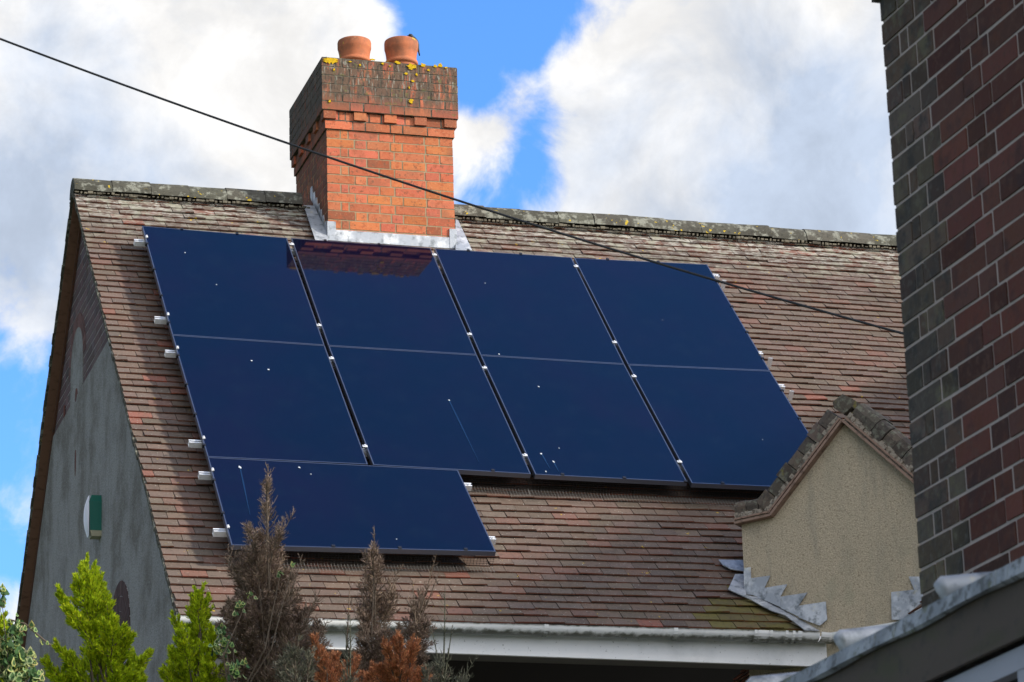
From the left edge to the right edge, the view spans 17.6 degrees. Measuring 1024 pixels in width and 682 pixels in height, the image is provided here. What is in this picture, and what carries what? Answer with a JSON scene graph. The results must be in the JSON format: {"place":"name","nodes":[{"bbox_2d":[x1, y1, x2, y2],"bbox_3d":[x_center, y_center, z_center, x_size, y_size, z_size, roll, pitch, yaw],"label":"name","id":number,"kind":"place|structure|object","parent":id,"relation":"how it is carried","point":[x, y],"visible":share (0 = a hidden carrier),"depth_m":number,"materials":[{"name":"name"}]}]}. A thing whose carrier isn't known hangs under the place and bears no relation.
{"place":"outdoors","nodes":[
{"label":"outdoors","id":0,"kind":"place"},
{"bbox_2d":[0,0,897,623],"label":"sky","id":1,"kind":"structure","parent":0,"point":[772,113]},
{"label":"pavement","id":2,"kind":"structure","parent":0,"visible":0},
{"bbox_2d":[0,607,15,681],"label":"golden conifer","id":3,"kind":"object","parent":2,"relation":"on","point":[2,621],"visible":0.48,"depth_m":14.66,"materials":[{"name":"green plant"}]},
{"bbox_2d":[0,583,50,681],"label":"variegated ivy","id":4,"kind":"object","parent":2,"relation":"on","point":[11,657],"visible":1,"depth_m":14.58,"materials":[{"name":"green plant"}]},
{"bbox_2d":[39,551,154,681],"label":"golden conifer","id":5,"kind":"object","parent":2,"relation":"on","point":[106,654],"visible":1,"depth_m":15.14,"materials":[{"name":"green plant"}]},
{"bbox_2d":[157,580,236,681],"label":"golden conifer","id":6,"kind":"object","parent":2,"relation":"on","point":[193,640],"visible":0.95,"depth_m":15.57,"materials":[{"name":"green plant"}]},
{"bbox_2d":[208,561,294,681],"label":"variegated ivy","id":7,"kind":"object","parent":2,"relation":"on","point":[232,671],"visible":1,"depth_m":14.99,"materials":[{"name":"green plant"}]},
{"bbox_2d":[211,462,332,681],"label":"dead conifer","id":8,"kind":"object","parent":2,"relation":"on","point":[256,566],"visible":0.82,"depth_m":15.56,"materials":[{"name":"brown plant"}]},
{"bbox_2d":[271,634,358,681],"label":"grey shrub","id":9,"kind":"object","parent":2,"relation":"on","point":[294,652],"visible":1,"depth_m":14.42,"materials":[{"name":"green plant"}]},
{"bbox_2d":[308,632,362,681],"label":"rust conifer","id":10,"kind":"object","parent":2,"relation":"on","point":[329,668],"visible":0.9,"depth_m":15.04,"materials":[{"name":"brown plant"}]},
{"bbox_2d":[345,527,414,680],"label":"dead conifer","id":11,"kind":"object","parent":2,"relation":"on","point":[374,605],"visible":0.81,"depth_m":15.89,"materials":[{"name":"brown plant"}]},
{"bbox_2d":[359,629,432,681],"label":"rust conifer","id":12,"kind":"object","parent":2,"relation":"on","point":[398,666],"visible":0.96,"depth_m":14.95,"materials":[{"name":"brown plant"}]},
{"bbox_2d":[346,554,451,680],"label":"dead conifer","id":13,"kind":"object","parent":2,"relation":"on","point":[418,624],"visible":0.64,"depth_m":16.08,"materials":[{"name":"brown plant"}]},
{"bbox_2d":[339,593,476,681],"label":"grey shrub","id":14,"kind":"object","parent":2,"relation":"on","point":[442,676],"visible":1,"depth_m":14.40,"materials":[{"name":"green plant"}]},
{"bbox_2d":[746,556,1023,681],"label":"lean to","id":15,"kind":"object","parent":2,"relation":"on","point":[967,627],"visible":1,"depth_m":7.01,"materials":[{"name":"grey paint"}]},
{"bbox_2d":[944,645,1023,681],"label":"window frame","id":16,"kind":"structure","parent":15,"relation":"in","point":[1009,666],"depth_m":6.79,"materials":[{"name":"grey paint"}]},
{"label":"ground","id":17,"kind":"structure","parent":0,"visible":0},
{"bbox_2d":[15,36,922,681],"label":"house","id":18,"kind":"structure","parent":17,"relation":"on","point":[805,558],"depth_m":23.19,"materials":[{"name":"tile"}]},
{"bbox_2d":[84,495,101,539],"bbox_3d":[-3.031,1.271,23.889,0.119,0.305,0.136,3,-18,-16],"label":"alarm box","id":19,"kind":"object","parent":18,"relation":"attached to","point":[93,517],"visible":1,"depth_m":23.84,"materials":[{"name":"green plastic"}]},
{"bbox_2d":[145,242,224,515],"bbox_3d":[-2.278,0.195,22.838,0.027,2.793,2.770,3,-18,-16],"label":"edge clip strip","id":20,"kind":"object","parent":18,"relation":"attached to","point":[194,414],"visible":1,"depth_m":22.64,"materials":[{"name":"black metal"}]},
{"bbox_2d":[198,468,471,490],"bbox_3d":[-1.154,0.944,21.884,1.855,0.126,0.147,3,-18,-16],"label":"mounting rail","id":21,"kind":"object","parent":18,"relation":"attached to","point":[202,475],"visible":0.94,"depth_m":21.66,"materials":[{"name":"metal"}]},
{"bbox_2d":[212,525,495,544],"bbox_3d":[-1.000,1.278,21.290,1.876,0.139,0.139,3,-18,-16],"label":"mounting rail","id":22,"kind":"object","parent":18,"relation":"attached to","point":[218,532],"visible":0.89,"depth_m":21.04,"materials":[{"name":"metal"}]},
{"bbox_2d":[207,457,495,555],"bbox_3d":[-1.054,1.089,21.556,1.744,0.812,0.806,3,-18,-16],"label":"solar panel","id":23,"kind":"object","parent":22,"relation":"on","point":[346,508],"visible":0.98,"depth_m":21.54,"materials":[{"name":"blue glass"}]},
{"bbox_2d":[229,544,493,571],"bbox_3d":[-0.940,1.397,21.119,1.750,0.207,0.092,4,-18,-17],"label":"bird netting","id":24,"kind":"object","parent":23,"relation":"attached to","point":[397,566],"visible":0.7,"depth_m":21.21,"materials":[{"name":"black plastic"}]},
{"bbox_2d":[407,34,419,55],"bbox_3d":[-0.800,-2.400,26.819,0.111,0.182,0.049,3,-18,-16],"label":"bird","id":25,"kind":"object","parent":18,"relation":"on","point":[410,35],"visible":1,"depth_m":26.82},
{"bbox_2d":[133,235,725,289],"bbox_3d":[-0.563,-0.596,25.249,4.685,0.157,0.157,3,-18,-16],"label":"mounting rail","id":26,"kind":"object","parent":18,"relation":"attached to","point":[139,242],"visible":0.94,"depth_m":24.93,"materials":[{"name":"metal"}]},
{"bbox_2d":[573,258,769,370],"bbox_3d":[1.185,-0.200,25.066,1.121,1.289,1.279,3,-18,-16],"label":"solar panel","id":27,"kind":"object","parent":26,"relation":"attached to","point":[652,314],"visible":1,"depth_m":25.01,"materials":[{"name":"blue glass"}]},
{"bbox_2d":[718,282,801,419],"bbox_3d":[1.924,0.252,24.433,0.033,2.174,2.157,3,-18,-16],"label":"edge clip strip","id":28,"kind":"object","parent":27,"relation":"attached to","point":[800,418],"visible":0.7,"depth_m":24.64,"materials":[{"name":"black metal"}]},
{"bbox_2d":[188,436,682,472],"bbox_3d":[0.102,0.835,22.636,4.685,0.144,0.120,3,-18,-16],"label":"mounting rail","id":29,"kind":"object","parent":18,"relation":"attached to","point":[194,443],"visible":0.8,"depth_m":22.03,"materials":[{"name":"metal"}]},
{"bbox_2d":[328,346,530,477],"bbox_3d":[-0.592,0.482,22.968,1.103,1.239,1.229,3,-18,-16],"label":"solar panel","id":30,"kind":"object","parent":29,"relation":"attached to","point":[419,409],"visible":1,"depth_m":22.91,"materials":[{"name":"blue glass"}]},
{"bbox_2d":[0,38,902,334],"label":"overhead cable","id":31,"kind":"object","parent":18,"relation":"attached to","point":[458,200],"visible":0.91,"depth_m":15.59,"materials":[{"name":"black rubber"}]},
{"bbox_2d":[154,312,772,367],"bbox_3d":[-0.286,-0.008,24.151,4.685,0.131,0.154,3,-18,-16],"label":"mounting rail","id":32,"kind":"object","parent":18,"relation":"attached to","point":[159,320],"visible":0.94,"depth_m":23.80,"materials":[{"name":"metal"}]},
{"bbox_2d":[142,226,323,344],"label":"solar panel","id":33,"kind":"object","parent":32,"relation":"attached to","point":[209,284],"visible":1,"depth_m":24.11,"materials":[{"name":"blue glass"}]},
{"bbox_2d":[180,228,659,261],"bbox_3d":[-0.666,-0.718,25.333,3.789,0.063,0.055,3,-18,-16],"label":"edge clip strip","id":34,"kind":"object","parent":33,"relation":"attached to","point":[380,244],"visible":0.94,"depth_m":25.21,"materials":[{"name":"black metal"}]},
{"bbox_2d":[290,238,476,354],"bbox_3d":[-0.968,-0.325,24.443,1.104,1.259,1.249,3,-18,-16],"label":"solar panel","id":35,"kind":"object","parent":32,"relation":"attached to","point":[377,296],"visible":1,"depth_m":24.40,"materials":[{"name":"blue glass"}]},
{"bbox_2d":[434,249,623,363],"bbox_3d":[0.114,-0.255,24.742,1.111,1.260,1.250,3,-18,-16],"label":"solar panel","id":36,"kind":"object","parent":32,"relation":"attached to","point":[526,306],"visible":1,"depth_m":24.70,"materials":[{"name":"blue glass"}]},
{"bbox_2d":[164,346,793,400],"bbox_3d":[-0.165,0.228,23.716,4.685,0.129,0.153,3,-18,-16],"label":"mounting rail","id":37,"kind":"object","parent":18,"relation":"attached to","point":[169,353],"visible":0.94,"depth_m":23.42,"materials":[{"name":"metal"}]},
{"bbox_2d":[172,335,367,464],"bbox_3d":[-1.677,0.406,22.680,1.095,1.242,1.232,3,-18,-16],"label":"solar panel","id":38,"kind":"object","parent":37,"relation":"attached to","point":[263,400],"visible":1,"depth_m":22.63,"materials":[{"name":"blue glass"}]},
{"bbox_2d":[480,355,686,485],"bbox_3d":[0.484,0.550,23.269,1.098,1.237,1.227,3,-18,-16],"label":"solar panel","id":39,"kind":"object","parent":37,"relation":"attached to","point":[583,421],"visible":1,"depth_m":23.20,"materials":[{"name":"blue glass"}]},
{"bbox_2d":[460,469,763,505],"bbox_3d":[0.750,1.016,22.574,2.286,0.200,0.096,3,-18,-16],"label":"bird netting","id":40,"kind":"object","parent":39,"relation":"attached to","point":[651,499],"visible":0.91,"depth_m":22.56,"materials":[{"name":"black plastic"}]},
{"bbox_2d":[627,365,808,489],"bbox_3d":[1.571,0.613,23.583,1.134,1.258,1.248,3,-18,-16],"label":"solar panel","id":41,"kind":"object","parent":37,"relation":"attached to","point":[738,429],"visible":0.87,"depth_m":23.60,"materials":[{"name":"blue glass"}]},
{"bbox_2d":[871,0,1023,607],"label":"brick building","id":42,"kind":"structure","parent":17,"relation":"on","point":[954,71],"depth_m":9.52,"materials":[{"name":"brick"}]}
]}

